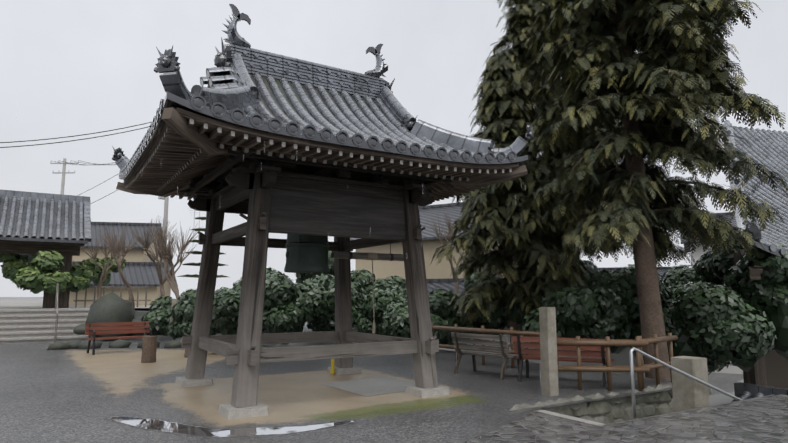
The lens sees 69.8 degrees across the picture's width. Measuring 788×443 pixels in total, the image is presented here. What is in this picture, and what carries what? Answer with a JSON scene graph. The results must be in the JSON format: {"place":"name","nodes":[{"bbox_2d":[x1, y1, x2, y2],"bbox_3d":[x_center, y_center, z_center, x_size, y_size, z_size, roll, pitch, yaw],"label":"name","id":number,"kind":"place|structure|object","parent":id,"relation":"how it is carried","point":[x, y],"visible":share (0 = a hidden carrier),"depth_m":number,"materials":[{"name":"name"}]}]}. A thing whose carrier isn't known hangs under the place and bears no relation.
{"place":"outdoors","nodes":[
{"label":"outdoors","id":0,"kind":"place"},
{"bbox_2d":[60,158,65,194],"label":"utility pole","id":1,"kind":"object","parent":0,"point":[63,178],"visible":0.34,"depth_m":40.28,"materials":[{"name":"grey concrete"}]},
{"bbox_2d":[50,161,78,173],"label":"utility pole crossarms","id":2,"kind":"object","parent":1,"relation":"attached to","point":[68,172],"visible":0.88,"depth_m":40.40,"materials":[{"name":"grey metal"}]},
{"bbox_2d":[0,121,152,203],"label":"overhead wires","id":3,"kind":"object","parent":2,"relation":"attached to","point":[76,140],"visible":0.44,"depth_m":28.31,"materials":[{"name":"black rubber"}]},
{"bbox_2d":[74,286,151,307],"bbox_3d":[-12.526,3.353,25.211,3.100,0.950,0.070,5,-9,-32],"label":"gate side fence","id":4,"kind":"object","parent":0,"point":[112,287],"visible":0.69,"depth_m":25.22,"materials":[{"name":"brown wood"}]},
{"bbox_2d":[80,222,166,248],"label":"tiled roof","id":5,"kind":"structure","parent":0,"point":[117,227],"depth_m":38.66,"materials":[{"name":"grey tile"}]},
{"bbox_2d":[72,261,177,286],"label":"tiled roof","id":6,"kind":"structure","parent":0,"point":[140,274],"depth_m":31.35,"materials":[{"name":"grey tile"}]},
{"bbox_2d":[162,196,168,261],"bbox_3d":[-14.390,0.264,35.499,0.304,10.000,0.320,5,-9,-31],"label":"utility pole","id":7,"kind":"object","parent":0,"point":[166,202],"visible":0.28,"depth_m":35.50,"materials":[{"name":"grey concrete"}]},
{"bbox_2d":[189,210,199,239],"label":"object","id":8,"kind":"object","parent":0,"point":[194,219],"visible":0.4,"depth_m":40.03,"materials":[{"name":"silver metal"}]},
{"bbox_2d":[176,211,227,277],"bbox_3d":[-12.008,1.214,36.201,3.280,7.500,3.242,5,-9,-31],"label":"fir tree","id":9,"kind":"object","parent":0,"point":[199,252],"depth_m":35.69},
{"bbox_2d":[0,297,787,442],"bbox_3d":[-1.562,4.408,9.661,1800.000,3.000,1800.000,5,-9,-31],"label":"ground","id":10,"kind":"structure","parent":0,"point":[105,393],"depth_m":8.27,"materials":[{"name":"grey stone"}]},
{"bbox_2d":[0,300,149,343],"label":"gate steps","id":11,"kind":"structure","parent":10,"relation":"on","point":[27,321],"depth_m":20.58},
{"bbox_2d":[0,240,85,307],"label":"building","id":12,"kind":"structure","parent":11,"relation":"on","point":[67,251],"depth_m":23.77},
{"bbox_2d":[0,189,90,243],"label":"tiled roof","id":13,"kind":"structure","parent":12,"relation":"on","point":[36,216],"depth_m":24.06,"materials":[{"name":"grey tile"}]},
{"bbox_2d":[54,283,58,342],"bbox_3d":[-12.417,3.298,20.766,0.070,2.100,2.470,5,-9,-32],"label":"support pole","id":14,"kind":"object","parent":11,"relation":"on","point":[57,313],"visible":0.95,"depth_m":19.74,"materials":[{"name":"grey metal"}]},
{"bbox_2d":[0,222,126,295],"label":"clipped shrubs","id":15,"kind":"object","parent":11,"relation":"on","point":[36,273],"visible":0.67,"depth_m":23.27,"materials":[{"name":"green plant"}]},
{"bbox_2d":[84,234,137,299],"bbox_3d":[-12.318,2.338,24.251,2.244,3.616,1.904,5,-9,-31],"label":"pruned tree","id":16,"kind":"object","parent":11,"relation":"on","point":[102,278],"visible":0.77,"depth_m":24.37,"materials":[{"name":"brown plant"}]},
{"bbox_2d":[97,226,139,313],"bbox_3d":[-10.947,2.126,22.318,1.713,4.034,2.614,5,-9,-31],"label":"pruned tree","id":17,"kind":"object","parent":11,"relation":"on","point":[113,247],"visible":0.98,"depth_m":22.36,"materials":[{"name":"brown plant"}]},
{"bbox_2d":[69,280,170,310],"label":"house wing walls","id":18,"kind":"structure","parent":11,"relation":"on","point":[153,293],"depth_m":30.48,"materials":[{"name":"beige paint"}]},
{"bbox_2d":[72,241,160,261],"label":"beige house walls","id":19,"kind":"structure","parent":10,"relation":"on","point":[135,255],"depth_m":36.88,"materials":[{"name":"beige paint"}]},
{"bbox_2d":[87,322,151,354],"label":"bench legs","id":20,"kind":"object","parent":10,"relation":"on","point":[93,347],"visible":0.58,"depth_m":15.92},
{"bbox_2d":[85,321,153,339],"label":"park bench slats","id":21,"kind":"object","parent":20,"relation":"on","point":[117,327],"visible":0.79,"depth_m":16.41,"materials":[{"name":"brown wood"}]},
{"bbox_2d":[133,229,194,298],"bbox_3d":[-8.473,2.189,21.372,2.385,3.752,1.988,0,-8,1],"label":"pruned tree","id":22,"kind":"object","parent":10,"relation":"on","point":[166,255],"visible":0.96,"depth_m":21.12,"materials":[{"name":"brown plant"}]},
{"bbox_2d":[127,215,202,296],"bbox_3d":[-9.122,1.955,22.075,2.234,4.291,2.972,-7,-11,44],"label":"pruned tree","id":23,"kind":"object","parent":10,"relation":"on","point":[162,281],"visible":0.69,"depth_m":22.01,"materials":[{"name":"brown plant"}]},
{"bbox_2d":[47,292,288,349],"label":"garden rocks","id":24,"kind":"object","parent":10,"relation":"on","point":[111,307],"visible":0.38,"depth_m":19.90,"materials":[{"name":"grey stone"}]},
{"bbox_2d":[141,336,217,362],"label":"tree stumps","id":25,"kind":"object","parent":10,"relation":"on","point":[149,346],"visible":0.5,"depth_m":13.71,"materials":[{"name":"brown wood"}]},
{"bbox_2d":[125,311,266,335],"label":"rocks","id":26,"kind":"object","parent":10,"relation":"on","point":[138,315],"visible":0.08,"depth_m":22.73,"materials":[{"name":"grey stone"}]},
{"bbox_2d":[175,366,449,419],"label":"pillar base stones","id":27,"kind":"object","parent":10,"relation":"on","point":[228,411],"visible":0.6,"depth_m":9.12,"materials":[{"name":"grey stone"}]},
{"bbox_2d":[177,147,454,406],"bbox_3d":[-1.562,0.917,10.120,4.100,3.878,4.100,5,-9,-31],"label":"bell tower frame","id":28,"kind":"object","parent":27,"relation":"on","point":[341,204],"visible":0.85,"depth_m":9.29,"materials":[{"name":"brown wood"}]},
{"bbox_2d":[284,234,329,272],"bbox_3d":[-1.562,0.229,10.211,0.810,1.370,0.810,5,-9,-31],"label":"temple bell","id":29,"kind":"object","parent":28,"relation":"hanging from","point":[306,253],"visible":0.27,"depth_m":9.85,"materials":[{"name":"green metal"}]},
{"bbox_2d":[116,107,527,201],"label":"roof eaves","id":30,"kind":"object","parent":28,"relation":"on","point":[181,142],"visible":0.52,"depth_m":8.38,"materials":[{"name":"brown wood"}]},
{"bbox_2d":[115,43,527,179],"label":"bell tower roof tiles","id":31,"kind":"object","parent":30,"relation":"on","point":[310,101],"visible":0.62,"depth_m":9.38,"materials":[{"name":"grey tile"}]},
{"bbox_2d":[222,4,250,47],"bbox_3d":[-2.822,-3.412,9.979,0.452,0.816,0.475,-4,-9,29],"label":"roof fish ornament","id":32,"kind":"object","parent":31,"relation":"on","point":[234,36],"visible":0.92,"depth_m":9.87,"materials":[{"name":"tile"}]},
{"bbox_2d":[112,37,534,160],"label":"roof ridge ornaments","id":33,"kind":"object","parent":31,"relation":"on","point":[167,61],"visible":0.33,"depth_m":9.57,"materials":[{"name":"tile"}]},
{"bbox_2d":[365,44,387,76],"bbox_3d":[-0.357,-3.216,11.469,0.475,0.816,0.452,0,-8,-2],"label":"roof fish ornament","id":34,"kind":"object","parent":31,"relation":"on","point":[380,69],"visible":0.88,"depth_m":11.35,"materials":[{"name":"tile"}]},
{"bbox_2d":[132,119,511,200],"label":"rafter ends","id":35,"kind":"object","parent":30,"relation":"attached to","point":[234,148],"visible":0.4,"depth_m":8.15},
{"bbox_2d":[331,238,403,332],"bbox_3d":[-0.467,0.671,10.812,1.550,2.890,0.175,5,-9,-31],"label":"bell striker","id":36,"kind":"object","parent":28,"relation":"hanging from","point":[390,256],"visible":0.94,"depth_m":10.72,"materials":[{"name":"brown wood"}]},
{"bbox_2d":[330,359,334,373],"bbox_3d":[-1.272,3.014,11.718,0.111,0.300,0.111,1,-8,-9],"label":"yellow marker post","id":37,"kind":"object","parent":10,"relation":"on","point":[332,371],"visible":1,"depth_m":11.69,"materials":[{"name":"yellow plastic"}]},
{"bbox_2d":[321,376,414,395],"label":"concrete slab","id":38,"kind":"structure","parent":10,"relation":"on","point":[375,386],"depth_m":10.17,"materials":[{"name":"grey concrete"}]},
{"bbox_2d":[355,238,517,278],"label":"beige house walls","id":39,"kind":"structure","parent":10,"relation":"on","point":[383,269],"depth_m":31.24,"materials":[{"name":"beige paint"}]},
{"bbox_2d":[350,202,481,239],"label":"roof","id":40,"kind":"structure","parent":39,"relation":"on","point":[429,213],"depth_m":32.69,"materials":[{"name":"grey tile"}]},
{"bbox_2d":[169,299,709,411],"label":"stone pillars","id":41,"kind":"structure","parent":10,"relation":"on","point":[689,393],"depth_m":8.74,"materials":[{"name":"grey stone"}]},
{"bbox_2d":[425,213,458,294],"bbox_3d":[2.390,2.067,23.970,1.715,4.986,2.328,-3,-8,20],"label":"pruned tree","id":42,"kind":"object","parent":10,"relation":"on","point":[450,231],"visible":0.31,"depth_m":23.85,"materials":[{"name":"brown plant"}]},
{"bbox_2d":[141,238,787,374],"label":"camellia shrubs","id":43,"kind":"object","parent":10,"relation":"on","point":[721,310],"visible":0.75,"depth_m":14.42,"materials":[{"name":"green plant"}]},
{"bbox_2d":[431,323,540,367],"bbox_3d":[2.101,2.914,13.293,0.180,0.910,3.576,7,-10,-43],"label":"bamboo fence","id":44,"kind":"object","parent":10,"relation":"on","point":[511,331],"visible":0.38,"depth_m":13.22,"materials":[{"name":"brown wood"}]},
{"bbox_2d":[430,47,591,359],"bbox_3d":[3.296,0.673,15.924,4.851,12.052,4.530,5,-9,-31],"label":"conifer tree","id":45,"kind":"object","parent":10,"relation":"on","point":[490,232],"depth_m":15.51,"materials":[{"name":"green plant"}]},
{"bbox_2d":[454,331,607,386],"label":"bench legs","id":46,"kind":"object","parent":10,"relation":"on","point":[474,359],"depth_m":11.00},
{"bbox_2d":[451,332,613,363],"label":"park bench slats","id":47,"kind":"object","parent":46,"relation":"attached to","point":[592,351],"depth_m":10.86,"materials":[{"name":"brown wood"}]},
{"bbox_2d":[439,326,644,376],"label":"rocks","id":48,"kind":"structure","parent":10,"relation":"on","point":[622,358],"depth_m":21.31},
{"bbox_2d":[379,276,666,300],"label":"roof","id":49,"kind":"structure","parent":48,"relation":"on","point":[435,284],"depth_m":27.13,"materials":[{"name":"grey tile"}]},
{"bbox_2d":[452,0,652,364],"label":"conifer tree","id":50,"kind":"object","parent":10,"relation":"on","point":[522,13],"depth_m":17.93,"materials":[{"name":"green plant"}]},
{"bbox_2d":[534,409,604,425],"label":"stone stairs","id":51,"kind":"structure","parent":10,"relation":"on","point":[570,417],"depth_m":7.62,"materials":[{"name":"grey stone"}]},
{"bbox_2d":[539,336,649,390],"bbox_3d":[3.456,2.449,9.759,1.801,0.910,0.180,-1,-8,5],"label":"bamboo fence","id":52,"kind":"object","parent":10,"relation":"on","point":[607,342],"visible":0.75,"depth_m":9.71,"materials":[{"name":"brown wood"}]},
{"bbox_2d":[506,0,787,380],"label":"tree","id":53,"kind":"object","parent":10,"relation":"on","point":[703,154],"depth_m":11.78,"materials":[{"name":"green plant"}]},
{"bbox_2d":[634,333,677,388],"bbox_3d":[4.782,2.516,10.268,1.518,0.910,0.180,6,-10,-40],"label":"bamboo fence","id":54,"kind":"object","parent":10,"relation":"on","point":[656,340],"visible":0.46,"depth_m":10.24,"materials":[{"name":"brown wood"}]},
{"bbox_2d":[571,394,787,423],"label":"stone retaining wall","id":55,"kind":"structure","parent":10,"relation":"on","point":[622,406],"depth_m":9.28,"materials":[{"name":"grey stone"}]},
{"bbox_2d":[629,347,741,417],"bbox_3d":[6.276,3.388,9.313,7.232,2.917,0.048,5,-9,-31],"label":"stair handrail","id":56,"kind":"object","parent":10,"relation":"on","point":[632,349],"visible":0.6,"depth_m":7.80,"materials":[{"name":"silver metal"}]},
{"bbox_2d":[709,392,734,405],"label":"stone block","id":57,"kind":"structure","parent":10,"relation":"on","point":[717,399],"depth_m":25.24,"materials":[{"name":"stone"}]},
{"bbox_2d":[734,244,787,387],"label":"building wall","id":58,"kind":"structure","parent":10,"relation":"on","point":[770,369],"depth_m":16.64,"materials":[{"name":"brown wood"}]},
{"bbox_2d":[722,120,787,258],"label":"tiled roof","id":59,"kind":"structure","parent":58,"relation":"on","point":[770,148],"depth_m":19.59,"materials":[{"name":"tile"}]},
{"bbox_2d":[0,0,787,298],"label":"sky","id":60,"kind":"structure","parent":0,"point":[68,67],"materials":[{"name":"white"}]},
{"bbox_2d":[508,384,711,423],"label":"stone retaining wall","id":61,"kind":"structure","parent":0,"point":[598,410],"depth_m":9.13,"materials":[{"name":"grey stone"}]},
{"bbox_2d":[595,267,679,275],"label":"roof","id":62,"kind":"structure","parent":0,"point":[662,271],"depth_m":37.84,"materials":[{"name":"grey tile"}]},
{"bbox_2d":[690,243,742,373],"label":"house walls","id":63,"kind":"structure","parent":0,"point":[696,255],"depth_m":35.12,"materials":[{"name":"white paint"}]},
{"bbox_2d":[681,212,737,251],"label":"house roof","id":64,"kind":"structure","parent":63,"relation":"on","point":[723,215],"depth_m":37.50,"materials":[{"name":"grey tile"}]},
{"bbox_2d":[732,382,787,401],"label":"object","id":65,"kind":"structure","parent":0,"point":[743,391],"depth_m":12.65,"materials":[{"name":"stone"}]}
]}

